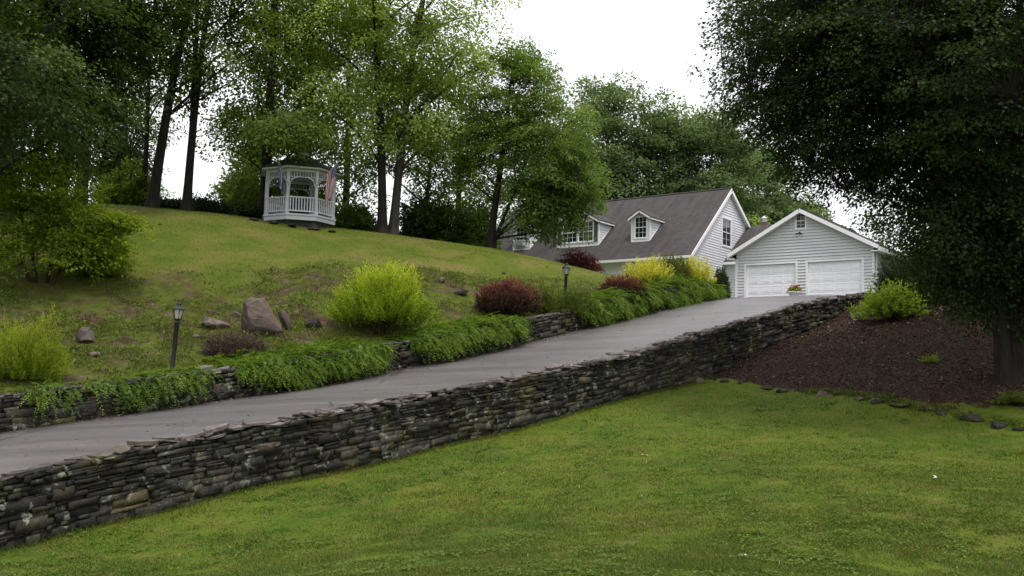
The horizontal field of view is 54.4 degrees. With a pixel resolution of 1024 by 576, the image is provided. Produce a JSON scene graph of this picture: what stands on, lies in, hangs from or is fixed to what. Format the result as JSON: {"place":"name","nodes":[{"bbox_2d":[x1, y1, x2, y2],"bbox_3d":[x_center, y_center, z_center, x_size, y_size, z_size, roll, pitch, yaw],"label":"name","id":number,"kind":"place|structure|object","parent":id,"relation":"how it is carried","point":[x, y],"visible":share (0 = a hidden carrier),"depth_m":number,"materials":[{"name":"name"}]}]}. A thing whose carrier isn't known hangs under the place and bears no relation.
{"place":"outdoors","nodes":[
{"label":"outdoors","id":0,"kind":"place"},
{"bbox_2d":[0,262,600,392],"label":"bank grass","id":1,"kind":"structure","parent":0,"point":[182,303],"depth_m":33.74,"materials":[{"name":"plant"}]},
{"bbox_2d":[0,295,844,473],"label":"driveway","id":2,"kind":"structure","parent":0,"point":[57,443],"depth_m":28.27,"materials":[{"name":"asphalt"}]},
{"bbox_2d":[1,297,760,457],"bbox_3d":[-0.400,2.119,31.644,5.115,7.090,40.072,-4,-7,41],"label":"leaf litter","id":3,"kind":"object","parent":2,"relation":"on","point":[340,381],"visible":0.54,"depth_m":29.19,"materials":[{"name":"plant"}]},
{"bbox_2d":[786,284,801,295],"bbox_3d":[15.161,0.232,53.528,0.822,0.883,0.839,7,-8,-44],"label":"flower pot","id":4,"kind":"object","parent":2,"relation":"on","point":[792,291],"visible":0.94,"depth_m":53.36,"materials":[{"name":"ceramic"}]},
{"bbox_2d":[0,204,1023,575],"bbox_3d":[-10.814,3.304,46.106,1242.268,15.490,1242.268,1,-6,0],"label":"ground","id":5,"kind":"structure","parent":0,"point":[172,286],"depth_m":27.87,"materials":[{"name":"plant"}]},
{"bbox_2d":[17,68,41,180],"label":"woodland tree","id":6,"kind":"object","parent":5,"relation":"on","point":[25,146],"depth_m":57.48,"materials":[{"name":"green plant"}]},
{"bbox_2d":[0,305,74,380],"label":"lime shrub","id":7,"kind":"object","parent":5,"relation":"on","point":[37,358],"visible":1,"depth_m":24.81,"materials":[{"name":"green plant"}]},
{"bbox_2d":[16,19,99,197],"bbox_3d":[-29.154,-10.072,61.329,8.132,15.645,7.760,1,-6,0],"label":"woodland tree","id":8,"kind":"object","parent":5,"relation":"on","point":[43,150],"visible":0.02,"depth_m":60.54,"materials":[{"name":"green plant"}]},
{"bbox_2d":[0,0,149,223],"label":"woodland tree","id":9,"kind":"object","parent":5,"relation":"on","point":[37,87],"visible":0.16,"depth_m":42.61,"materials":[{"name":"green plant"}]},
{"bbox_2d":[0,145,161,288],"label":"layered bush","id":10,"kind":"object","parent":5,"relation":"on","point":[48,219],"visible":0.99,"depth_m":34.72,"materials":[{"name":"green plant"}]},
{"bbox_2d":[0,0,162,218],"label":"woodland tree","id":11,"kind":"object","parent":5,"relation":"on","point":[18,62],"visible":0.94,"depth_m":33.65,"materials":[{"name":"green plant"}]},
{"bbox_2d":[74,327,94,342],"bbox_3d":[-12.728,1.424,29.653,0.579,0.532,0.336,1,-6,-1],"label":"rock","id":12,"kind":"object","parent":5,"relation":"on","point":[85,334],"visible":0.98,"depth_m":29.54,"materials":[{"name":"stone"}]},
{"bbox_2d":[87,352,99,356],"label":"rock","id":13,"kind":"object","parent":5,"relation":"on","point":[94,354],"visible":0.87,"depth_m":27.77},
{"bbox_2d":[1,0,193,194],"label":"woodland tree","id":14,"kind":"object","parent":5,"relation":"on","point":[142,47],"visible":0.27,"depth_m":43.80,"materials":[{"name":"green plant"}]},
{"bbox_2d":[64,203,139,277],"bbox_3d":[-15.024,-1.820,36.774,2.822,2.970,2.516,1,-6,0],"label":"layered bush","id":15,"kind":"object","parent":5,"relation":"on","point":[113,272],"visible":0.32,"depth_m":36.55,"materials":[{"name":"green plant"}]},
{"bbox_2d":[42,61,179,202],"bbox_3d":[-25.744,-10.000,63.448,9.375,15.543,7.911,1,-6,0],"label":"woodland tree","id":16,"kind":"object","parent":5,"relation":"on","point":[110,161],"visible":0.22,"depth_m":62.90,"materials":[{"name":"green plant"}]},
{"bbox_2d":[5,0,229,205],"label":"woodland tree","id":17,"kind":"object","parent":5,"relation":"on","point":[142,82],"visible":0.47,"depth_m":44.94,"materials":[{"name":"green plant"}]},
{"bbox_2d":[88,155,163,205],"bbox_3d":[-20.425,-5.483,52.675,3.772,3.127,3.444,1,-6,0],"label":"understory bush","id":18,"kind":"object","parent":5,"relation":"on","point":[127,190],"visible":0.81,"depth_m":52.01,"materials":[{"name":"green plant"}]},
{"bbox_2d":[89,81,176,197],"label":"woodland tree","id":19,"kind":"object","parent":5,"relation":"on","point":[163,190],"visible":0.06,"depth_m":66.90,"materials":[{"name":"green plant"}]},
{"bbox_2d":[78,0,225,204],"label":"woodland tree","id":20,"kind":"object","parent":5,"relation":"on","point":[145,154],"visible":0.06,"depth_m":52.86,"materials":[{"name":"green plant"}]},
{"bbox_2d":[143,196,196,209],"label":"understory bush","id":21,"kind":"object","parent":5,"relation":"on","point":[167,203],"visible":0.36,"depth_m":50.39,"materials":[{"name":"green plant"}]},
{"bbox_2d":[170,300,184,368],"bbox_3d":[-9.077,1.506,26.803,0.380,2.356,0.329,4,-5,0],"label":"lamp post","id":22,"kind":"object","parent":5,"relation":"on","point":[178,309],"visible":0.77,"depth_m":26.78,"materials":[{"name":"black metal"}]},
{"bbox_2d":[171,191,236,214],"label":"understory bush","id":23,"kind":"object","parent":5,"relation":"on","point":[206,204],"visible":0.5,"depth_m":52.83,"materials":[{"name":"green plant"}]},
{"bbox_2d":[119,0,298,207],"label":"woodland tree","id":24,"kind":"object","parent":5,"relation":"on","point":[152,199],"visible":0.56,"depth_m":48.70,"materials":[{"name":"green plant"}]},
{"bbox_2d":[126,0,293,210],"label":"woodland tree","id":25,"kind":"object","parent":5,"relation":"on","point":[186,203],"visible":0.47,"depth_m":49.98,"materials":[{"name":"green plant"}]},
{"bbox_2d":[201,316,230,329],"bbox_3d":[-9.646,1.181,32.407,1.004,0.335,0.709,22,-1,-3],"label":"rock","id":26,"kind":"object","parent":5,"relation":"on","point":[211,322],"visible":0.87,"depth_m":32.24,"materials":[{"name":"stone"}]},
{"bbox_2d":[196,329,269,357],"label":"purple shrub","id":27,"kind":"object","parent":5,"relation":"on","point":[233,344],"visible":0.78,"depth_m":29.22,"materials":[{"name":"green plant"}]},
{"bbox_2d":[230,311,240,316],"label":"rock","id":28,"kind":"object","parent":5,"relation":"on","point":[235,315],"visible":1,"depth_m":33.83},
{"bbox_2d":[205,150,278,214],"bbox_3d":[-14.636,-5.637,54.758,4.280,4.175,3.495,1,-6,0],"label":"understory bush","id":29,"kind":"object","parent":5,"relation":"on","point":[246,186],"visible":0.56,"depth_m":54.03,"materials":[{"name":"green plant"}]},
{"bbox_2d":[201,53,294,202],"bbox_3d":[-15.816,-8.142,60.896,6.296,12.770,7.972,1,-6,0],"label":"woodland tree","id":30,"kind":"object","parent":5,"relation":"on","point":[248,153],"visible":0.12,"depth_m":60.20,"materials":[{"name":"green plant"}]},
{"bbox_2d":[231,203,275,218],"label":"understory bush","id":31,"kind":"object","parent":5,"relation":"on","point":[255,210],"visible":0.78,"depth_m":50.92,"materials":[{"name":"green plant"}]},
{"bbox_2d":[241,297,282,335],"bbox_3d":[-8.010,1.020,31.991,1.390,1.317,0.693,6,11,-8],"label":"rock","id":32,"kind":"object","parent":5,"relation":"on","point":[258,315],"visible":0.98,"depth_m":31.79,"materials":[{"name":"stone"}]},
{"bbox_2d":[181,0,355,212],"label":"woodland tree","id":33,"kind":"object","parent":5,"relation":"on","point":[314,131],"visible":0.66,"depth_m":51.34,"materials":[{"name":"green plant"}]},
{"bbox_2d":[278,310,290,329],"bbox_3d":[-7.424,1.072,32.640,0.319,0.762,0.218,-27,6,-13],"label":"rock","id":34,"kind":"object","parent":5,"relation":"on","point":[285,321],"visible":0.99,"depth_m":32.59,"materials":[{"name":"stone"}]},
{"bbox_2d":[0,260,589,379],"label":"bank weeds","id":35,"kind":"object","parent":5,"relation":"on","point":[217,308],"visible":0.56,"depth_m":32.18,"materials":[{"name":"green plant"}]},
{"bbox_2d":[257,180,343,220],"bbox_3d":[-11.796,-5.053,55.262,5.210,3.530,4.430,4,-6,-23],"label":"understory bush","id":36,"kind":"object","parent":5,"relation":"on","point":[296,192],"visible":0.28,"depth_m":54.36,"materials":[{"name":"green plant"}]},
{"bbox_2d":[260,143,342,227],"bbox_3d":[-10.825,-4.908,50.881,4.065,5.100,4.065,3,-6,-16],"label":"gazebo","id":37,"kind":"object","parent":5,"relation":"on","point":[310,174],"visible":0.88,"depth_m":49.55,"materials":[{"name":"white paint"}]},
{"bbox_2d":[277,157,288,193],"bbox_3d":[-11.246,-5.484,48.819,0.095,1.849,0.781,-4,-8,45],"label":"flag","id":38,"kind":"object","parent":37,"relation":"attached to","point":[280,169],"visible":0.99,"depth_m":48.73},
{"bbox_2d":[315,161,338,204],"bbox_3d":[-9.185,-5.177,49.342,1.182,2.266,0.126,1,-6,8],"label":"flag","id":39,"kind":"object","parent":37,"relation":"attached to","point":[330,176],"visible":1,"depth_m":49.33,"materials":[{"name":"fabric"}]},
{"bbox_2d":[307,227,320,230],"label":"footing stone","id":40,"kind":"object","parent":5,"relation":"on","point":[312,228],"visible":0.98,"depth_m":48.22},
{"bbox_2d":[217,0,410,196],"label":"woodland tree","id":41,"kind":"object","parent":5,"relation":"on","point":[283,123],"visible":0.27,"depth_m":54.12,"materials":[{"name":"green plant"}]},
{"bbox_2d":[305,319,322,329],"bbox_3d":[-6.649,1.226,33.401,0.592,0.408,0.509,7,-5,1],"label":"rock","id":42,"kind":"object","parent":5,"relation":"on","point":[313,322],"visible":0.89,"depth_m":33.20,"materials":[{"name":"stone"}]},
{"bbox_2d":[0,203,669,395],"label":"hill grass","id":43,"kind":"structure","parent":5,"relation":"on","point":[131,365],"depth_m":35.10,"materials":[{"name":"plant"}]},
{"bbox_2d":[274,1,412,218],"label":"woodland tree","id":44,"kind":"object","parent":5,"relation":"on","point":[346,185],"visible":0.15,"depth_m":61.19,"materials":[{"name":"green plant"}]},
{"bbox_2d":[334,199,376,231],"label":"understory bush","id":45,"kind":"object","parent":5,"relation":"on","point":[355,216],"visible":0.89,"depth_m":53.93,"materials":[{"name":"green plant"}]},
{"bbox_2d":[0,375,711,552],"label":"wall foot grass","id":46,"kind":"structure","parent":5,"relation":"on","point":[535,424],"depth_m":22.86,"materials":[{"name":"plant"}]},
{"bbox_2d":[0,286,712,432],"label":"stone wall","id":47,"kind":"structure","parent":5,"relation":"on","point":[14,415],"depth_m":26.84,"materials":[{"name":"stone"}]},
{"bbox_2d":[7,379,121,422],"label":"creeping juniper","id":48,"kind":"object","parent":47,"relation":"on","point":[44,386],"visible":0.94,"depth_m":23.43,"materials":[{"name":"green plant"}]},
{"bbox_2d":[84,365,227,414],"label":"creeping juniper","id":49,"kind":"object","parent":47,"relation":"on","point":[140,394],"visible":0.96,"depth_m":25.27,"materials":[{"name":"green plant"}]},
{"bbox_2d":[199,336,396,394],"bbox_3d":[-6.199,2.374,29.614,3.257,2.126,6.178,-4,-7,41],"label":"creeping juniper","id":50,"kind":"object","parent":47,"relation":"on","point":[289,374],"visible":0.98,"depth_m":29.12,"materials":[{"name":"green plant"}]},
{"bbox_2d":[382,311,538,360],"bbox_3d":[-1.738,1.701,34.477,2.763,2.131,6.489,-4,-7,43],"label":"creeping juniper","id":51,"kind":"object","parent":47,"relation":"on","point":[472,325],"visible":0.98,"depth_m":33.81,"materials":[{"name":"green plant"}]},
{"bbox_2d":[555,282,667,327],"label":"creeping juniper","id":52,"kind":"object","parent":47,"relation":"on","point":[617,304],"visible":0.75,"depth_m":40.61,"materials":[{"name":"green plant"}]},
{"bbox_2d":[675,276,733,301],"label":"creeping juniper","id":53,"kind":"object","parent":47,"relation":"on","point":[716,291],"visible":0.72,"depth_m":45.85,"materials":[{"name":"green plant"}]},
{"bbox_2d":[269,0,465,233],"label":"maple tree","id":54,"kind":"object","parent":5,"relation":"on","point":[376,130],"visible":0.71,"depth_m":51.15,"materials":[{"name":"green plant"}]},
{"bbox_2d":[324,256,447,336],"bbox_3d":[-4.332,0.232,33.809,4.308,2.886,3.763,1,-6,0],"label":"golden bush","id":55,"kind":"object","parent":5,"relation":"on","point":[365,299],"visible":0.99,"depth_m":33.27,"materials":[{"name":"plant"}]},
{"bbox_2d":[313,0,522,234],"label":"maple tree","id":56,"kind":"object","parent":5,"relation":"on","point":[407,90],"visible":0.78,"depth_m":51.93,"materials":[{"name":"green plant"}]},
{"bbox_2d":[357,56,485,227],"bbox_3d":[-5.203,-7.783,58.041,7.608,12.397,7.684,1,-6,0],"label":"woodland tree","id":57,"kind":"object","parent":5,"relation":"on","point":[430,171],"visible":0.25,"depth_m":56.87,"materials":[{"name":"green plant"}]},
{"bbox_2d":[399,185,468,242],"bbox_3d":[-4.589,-3.858,55.623,4.604,3.650,4.239,1,-6,0],"label":"understory bush","id":58,"kind":"object","parent":5,"relation":"on","point":[422,220],"visible":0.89,"depth_m":54.87,"materials":[{"name":"green plant"}]},
{"bbox_2d":[0,292,868,550],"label":"stone wall","id":59,"kind":"structure","parent":5,"relation":"on","point":[32,498],"depth_m":23.30,"materials":[{"name":"stone"}]},
{"bbox_2d":[388,47,517,247],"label":"woodland tree","id":60,"kind":"object","parent":5,"relation":"on","point":[485,187],"visible":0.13,"depth_m":66.69,"materials":[{"name":"green plant"}]},
{"bbox_2d":[453,289,468,294],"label":"rock","id":61,"kind":"object","parent":5,"relation":"on","point":[462,292],"visible":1,"depth_m":38.74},
{"bbox_2d":[443,183,504,249],"bbox_3d":[-2.042,-3.635,56.824,4.100,4.814,4.230,-2,-6,27],"label":"understory bush","id":62,"kind":"object","parent":5,"relation":"on","point":[476,231],"visible":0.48,"depth_m":55.97,"materials":[{"name":"green plant"}]},
{"bbox_2d":[471,276,545,318],"bbox_3d":[-0.117,0.360,37.699,2.868,1.726,2.591,1,-6,0],"label":"barberry","id":63,"kind":"object","parent":5,"relation":"on","point":[504,298],"visible":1,"depth_m":37.26,"materials":[{"name":"red plant"}]},
{"bbox_2d":[0,396,1023,575],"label":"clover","id":64,"kind":"object","parent":5,"relation":"on","point":[420,561],"visible":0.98,"depth_m":14.57,"materials":[{"name":"green plant"}]},
{"bbox_2d":[433,31,613,256],"bbox_3d":[0.533,-7.499,52.339,8.420,11.982,8.529,5,-7,-35],"label":"maple tree","id":65,"kind":"object","parent":5,"relation":"on","point":[566,181],"visible":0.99,"depth_m":51.17,"materials":[{"name":"green plant"}]},
{"bbox_2d":[530,280,560,314],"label":"green shrub","id":66,"kind":"object","parent":5,"relation":"on","point":[547,306],"visible":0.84,"depth_m":38.60,"materials":[{"name":"green plant"}]},
{"bbox_2d":[489,95,628,225],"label":"distant tree","id":67,"kind":"object","parent":5,"relation":"on","point":[600,154],"visible":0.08,"depth_m":81.61,"materials":[{"name":"green plant"}]},
{"bbox_2d":[562,262,570,302],"bbox_3d":[2.140,0.060,39.782,0.380,2.211,0.329,2,-5,0],"label":"lamp post","id":68,"kind":"object","parent":5,"relation":"on","point":[566,267],"visible":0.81,"depth_m":39.76,"materials":[{"name":"black metal"}]},
{"bbox_2d":[544,282,600,319],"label":"green shrub","id":69,"kind":"object","parent":5,"relation":"on","point":[571,304],"visible":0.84,"depth_m":38.88,"materials":[{"name":"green plant"}]},
{"bbox_2d":[555,246,606,272],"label":"red maple","id":70,"kind":"object","parent":5,"relation":"on","point":[580,261],"visible":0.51,"depth_m":51.92,"materials":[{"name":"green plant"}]},
{"bbox_2d":[553,69,667,200],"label":"distant tree","id":71,"kind":"object","parent":5,"relation":"on","point":[614,126],"visible":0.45,"depth_m":84.07,"materials":[{"name":"green plant"}]},
{"bbox_2d":[591,273,648,296],"bbox_3d":[4.645,-0.054,42.311,2.488,1.291,2.083,4,-6,-27],"label":"barberry","id":72,"kind":"object","parent":5,"relation":"on","point":[617,282],"visible":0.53,"depth_m":42.04,"materials":[{"name":"red plant"}]},
{"bbox_2d":[619,252,675,286],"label":"yellow bush","id":73,"kind":"object","parent":5,"relation":"on","point":[651,269],"visible":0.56,"depth_m":44.42,"materials":[{"name":"plant"}]},
{"bbox_2d":[594,82,709,200],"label":"distant tree","id":74,"kind":"object","parent":5,"relation":"on","point":[663,124],"visible":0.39,"depth_m":85.49,"materials":[{"name":"green plant"}]},
{"bbox_2d":[631,272,707,311],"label":"creeping juniper","id":75,"kind":"object","parent":5,"relation":"on","point":[683,296],"visible":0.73,"depth_m":43.98,"materials":[{"name":"green plant"}]},
{"bbox_2d":[656,251,696,279],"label":"green shrub","id":76,"kind":"object","parent":5,"relation":"on","point":[679,269],"visible":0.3,"depth_m":46.52,"materials":[{"name":"green plant"}]},
{"bbox_2d":[625,103,743,194],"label":"distant tree","id":77,"kind":"object","parent":5,"relation":"on","point":[697,159],"visible":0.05,"depth_m":87.52,"materials":[{"name":"green plant"}]},
{"bbox_2d":[678,253,717,283],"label":"yellow bush","id":78,"kind":"object","parent":5,"relation":"on","point":[698,271],"visible":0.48,"depth_m":47.03,"materials":[{"name":"plant"}]},
{"bbox_2d":[496,187,904,297],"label":"house","id":79,"kind":"structure","parent":5,"relation":"on","point":[809,252],"depth_m":61.27,"materials":[{"name":"wood"}]},
{"bbox_2d":[721,216,731,248],"bbox_3d":[13.766,-3.550,63.877,0.102,1.919,1.521,-3,-7,36],"label":"window","id":80,"kind":"structure","parent":79,"relation":"in","point":[726,226],"depth_m":63.91,"materials":[{"name":"white glass"}]},
{"bbox_2d":[696,378,705,383],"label":"edging stone","id":81,"kind":"object","parent":5,"relation":"on","point":[700,380],"visible":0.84,"depth_m":34.62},
{"bbox_2d":[652,100,790,225],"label":"distant tree","id":82,"kind":"object","parent":5,"relation":"on","point":[717,176],"visible":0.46,"depth_m":84.03,"materials":[{"name":"green plant"}]},
{"bbox_2d":[713,266,731,297],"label":"clipped evergreen","id":83,"kind":"object","parent":5,"relation":"on","point":[720,275],"visible":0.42,"depth_m":51.12,"materials":[{"name":"green plant"}]},
{"bbox_2d":[748,212,769,225],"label":"distant tree","id":84,"kind":"object","parent":5,"relation":"on","point":[759,219],"visible":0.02,"depth_m":75.51,"materials":[{"name":"green plant"}]},
{"bbox_2d":[760,385,772,389],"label":"edging stone","id":85,"kind":"object","parent":5,"relation":"on","point":[767,387],"visible":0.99,"depth_m":33.24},
{"bbox_2d":[717,134,822,224],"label":"distant tree","id":86,"kind":"object","parent":5,"relation":"on","point":[786,206],"visible":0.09,"depth_m":91.34,"materials":[{"name":"green plant"}]},
{"bbox_2d":[776,388,793,392],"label":"edging stone","id":87,"kind":"object","parent":5,"relation":"on","point":[782,390],"visible":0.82,"depth_m":32.57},
{"bbox_2d":[761,185,835,221],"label":"distant tree","id":88,"kind":"object","parent":5,"relation":"on","point":[824,211],"visible":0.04,"depth_m":97.27,"materials":[{"name":"green plant"}]},
{"bbox_2d":[815,390,829,396],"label":"edging stone","id":89,"kind":"object","parent":5,"relation":"on","point":[821,393],"visible":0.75,"depth_m":30.93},
{"bbox_2d":[685,0,1023,384],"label":"dark tree","id":90,"kind":"object","parent":5,"relation":"on","point":[959,81],"visible":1,"depth_m":27.96,"materials":[{"name":"green plant"}]},
{"bbox_2d":[694,377,1023,428],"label":"border weeds","id":91,"kind":"object","parent":5,"relation":"on","point":[885,398],"visible":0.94,"depth_m":28.40,"materials":[{"name":"green plant"}]},
{"bbox_2d":[854,397,863,400],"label":"edging stone","id":92,"kind":"object","parent":5,"relation":"on","point":[859,398],"visible":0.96,"depth_m":29.43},
{"bbox_2d":[851,312,868,322],"bbox_3d":[14.380,1.248,41.102,0.682,0.585,0.692,0,-6,10],"label":"rock","id":93,"kind":"object","parent":5,"relation":"on","point":[858,320],"visible":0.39,"depth_m":40.83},
{"bbox_2d":[706,299,1023,406],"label":"mulch chips","id":94,"kind":"object","parent":5,"relation":"on","point":[858,331],"visible":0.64,"depth_m":34.62,"materials":[{"name":"brown wood"}]},
{"bbox_2d":[726,306,1021,404],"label":"dead leaves","id":95,"kind":"object","parent":5,"relation":"on","point":[871,360],"visible":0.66,"depth_m":35.53,"materials":[{"name":"brown plant"}]},
{"bbox_2d":[869,398,883,403],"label":"edging stone","id":96,"kind":"object","parent":5,"relation":"on","point":[875,401],"visible":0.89,"depth_m":28.95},
{"bbox_2d":[846,278,935,320],"bbox_3d":[14.810,0.445,39.585,3.464,1.807,3.181,1,-6,0],"label":"bright shrub","id":97,"kind":"object","parent":5,"relation":"on","point":[890,304],"visible":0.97,"depth_m":39.07,"materials":[{"name":"green plant"}]},
{"bbox_2d":[842,117,944,280],"bbox_3d":[24.698,-5.798,56.886,12.057,16.664,11.607,1,-6,0],"label":"shade tree","id":98,"kind":"object","parent":5,"relation":"on","point":[874,224],"visible":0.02,"depth_m":58.47,"materials":[{"name":"green plant"}]},
{"bbox_2d":[869,248,921,295],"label":"dark shrub","id":99,"kind":"object","parent":5,"relation":"on","point":[886,274],"visible":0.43,"depth_m":45.21,"materials":[{"name":"green plant"}]},
{"bbox_2d":[889,403,910,407],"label":"edging stone","id":100,"kind":"object","parent":5,"relation":"on","point":[898,405],"visible":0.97,"depth_m":28.29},
{"bbox_2d":[897,260,946,301],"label":"dark shrub","id":101,"kind":"object","parent":5,"relation":"on","point":[918,284],"visible":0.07,"depth_m":42.38,"materials":[{"name":"green plant"}]},
{"bbox_2d":[917,353,939,362],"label":"seedling","id":102,"kind":"object","parent":5,"relation":"on","point":[930,359],"visible":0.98,"depth_m":32.90,"materials":[{"name":"green plant"}]},
{"bbox_2d":[936,410,946,415],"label":"edging stone","id":103,"kind":"object","parent":5,"relation":"on","point":[941,412],"visible":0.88,"depth_m":27.27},
{"bbox_2d":[906,137,1023,210],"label":"shade tree","id":104,"kind":"object","parent":5,"relation":"on","point":[969,155],"visible":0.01,"depth_m":51.36,"materials":[{"name":"green plant"}]},
{"bbox_2d":[959,413,985,421],"bbox_3d":[12.282,3.456,26.461,0.420,0.248,0.706,4,-6,-29],"label":"edging stone","id":105,"kind":"object","parent":5,"relation":"on","point":[973,417],"visible":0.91,"depth_m":26.33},
{"bbox_2d":[990,421,1006,429],"bbox_3d":[12.555,3.545,25.615,0.463,0.259,0.307,3,-6,-13],"label":"edging stone","id":106,"kind":"object","parent":5,"relation":"on","point":[997,425],"visible":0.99,"depth_m":25.51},
{"bbox_2d":[986,389,1023,404],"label":"plant","id":107,"kind":"object","parent":5,"relation":"on","point":[1014,397],"visible":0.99,"depth_m":26.71,"materials":[{"name":"green plant"}]},
{"bbox_2d":[1012,427,1023,430],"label":"edging stone","id":108,"kind":"object","parent":5,"relation":"on","point":[1017,429],"visible":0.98,"depth_m":25.11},
{"bbox_2d":[11,0,1013,255],"label":"sky","id":109,"kind":"structure","parent":0,"point":[654,40],"materials":[{"name":"white"}]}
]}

